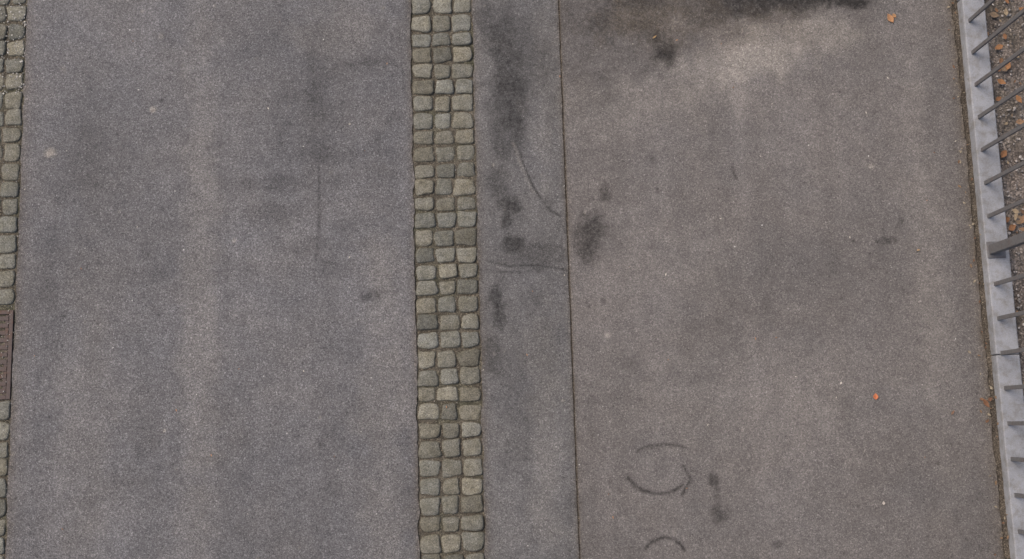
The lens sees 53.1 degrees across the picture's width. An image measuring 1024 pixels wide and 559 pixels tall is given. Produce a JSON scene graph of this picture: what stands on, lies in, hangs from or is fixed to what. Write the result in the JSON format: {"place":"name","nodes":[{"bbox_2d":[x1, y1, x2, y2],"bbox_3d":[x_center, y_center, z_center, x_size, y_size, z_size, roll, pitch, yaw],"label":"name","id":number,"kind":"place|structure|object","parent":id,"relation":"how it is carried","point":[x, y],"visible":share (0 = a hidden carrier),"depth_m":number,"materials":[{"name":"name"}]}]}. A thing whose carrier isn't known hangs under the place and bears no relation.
{"place":"outdoors","nodes":[
{"label":"outdoors","id":0,"kind":"place"},
{"bbox_2d":[6,0,419,558],"bbox_3d":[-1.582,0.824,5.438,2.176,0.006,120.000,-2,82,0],"label":"asphalt road","id":1,"kind":"structure","parent":0,"point":[210,309],"depth_m":5.55,"materials":[{"name":"grey asphalt"}]},
{"bbox_2d":[471,0,578,558],"bbox_3d":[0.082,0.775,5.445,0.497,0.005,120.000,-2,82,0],"label":"asphalt path","id":2,"kind":"structure","parent":0,"point":[529,487],"depth_m":5.55,"materials":[{"name":"grey asphalt"}]},
{"bbox_2d":[560,0,1004,558],"bbox_3d":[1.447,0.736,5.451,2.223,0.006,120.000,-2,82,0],"label":"pavement","id":3,"kind":"structure","parent":0,"point":[662,177],"depth_m":5.55,"materials":[{"name":"grey asphalt"}]},
{"bbox_2d":[558,0,580,558],"bbox_3d":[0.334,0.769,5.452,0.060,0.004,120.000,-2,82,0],"label":"joint filler","id":4,"kind":"object","parent":3,"relation":"on","point":[569,289],"visible":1,"depth_m":5.56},
{"bbox_2d":[951,0,1010,558],"bbox_3d":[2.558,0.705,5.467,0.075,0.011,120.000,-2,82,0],"label":"edge joint","id":5,"kind":"object","parent":3,"relation":"on","point":[990,381],"visible":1,"depth_m":5.56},
{"label":"ground","id":6,"kind":"structure","parent":0,"visible":0},
{"bbox_2d":[0,0,27,558],"bbox_3d":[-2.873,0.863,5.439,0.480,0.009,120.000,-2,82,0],"label":"sett bedding","id":7,"kind":"object","parent":6,"relation":"on","point":[4,73],"visible":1,"depth_m":5.64,"materials":[{"name":"soil"}]},
{"bbox_2d":[0,310,13,399],"bbox_3d":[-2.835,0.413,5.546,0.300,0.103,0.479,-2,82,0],"label":"drain grate","id":8,"kind":"object","parent":7,"relation":"in","point":[6,376],"visible":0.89,"depth_m":5.50,"materials":[{"name":"metal"}]},
{"bbox_2d":[0,0,26,558],"bbox_3d":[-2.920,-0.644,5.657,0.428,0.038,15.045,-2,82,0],"label":"cobblestone gutter","id":9,"kind":"object","parent":7,"relation":"on","point":[8,223],"visible":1,"depth_m":5.64,"materials":[{"name":"stone"}]},
{"bbox_2d":[410,0,485,558],"bbox_3d":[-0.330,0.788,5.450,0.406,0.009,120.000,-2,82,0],"label":"sett bedding","id":10,"kind":"object","parent":6,"relation":"on","point":[440,438],"visible":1,"depth_m":5.55,"materials":[{"name":"soil"}]},
{"bbox_2d":[411,0,484,558],"bbox_3d":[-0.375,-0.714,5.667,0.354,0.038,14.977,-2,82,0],"label":"cobblestone strip","id":11,"kind":"object","parent":10,"relation":"on","point":[429,545],"visible":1,"depth_m":5.55,"materials":[{"name":"stone"}]},
{"bbox_2d":[957,0,1023,558],"bbox_3d":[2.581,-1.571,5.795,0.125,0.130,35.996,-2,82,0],"label":"concrete kerb","id":12,"kind":"structure","parent":6,"relation":"on","point":[1006,369],"depth_m":5.52,"materials":[{"name":"grey concrete"}]},
{"bbox_2d":[968,0,1023,534],"bbox_3d":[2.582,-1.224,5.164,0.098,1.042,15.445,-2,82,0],"label":"metal railing","id":13,"kind":"object","parent":12,"relation":"on","point":[997,249],"visible":1,"depth_m":5.35,"materials":[{"name":"grey metal"}]},
{"bbox_2d":[984,0,1023,395],"bbox_3d":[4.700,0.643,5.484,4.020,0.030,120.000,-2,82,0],"label":"planting bed","id":14,"kind":"object","parent":6,"relation":"on","point":[1017,75],"visible":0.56,"depth_m":5.71,"materials":[{"name":"soil"}]},
{"bbox_2d":[0,0,1023,550],"bbox_3d":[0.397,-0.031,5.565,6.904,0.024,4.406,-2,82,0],"label":"pebbles","id":15,"kind":"object","parent":14,"relation":"on","point":[24,24],"visible":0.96,"depth_m":5.69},
{"bbox_2d":[24,0,1023,554],"bbox_3d":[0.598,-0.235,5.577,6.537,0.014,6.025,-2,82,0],"label":"fallen leaves","id":16,"kind":"object","parent":14,"relation":"on","point":[1018,98],"visible":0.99,"depth_m":5.64,"materials":[{"name":"orange plant"}]}
]}

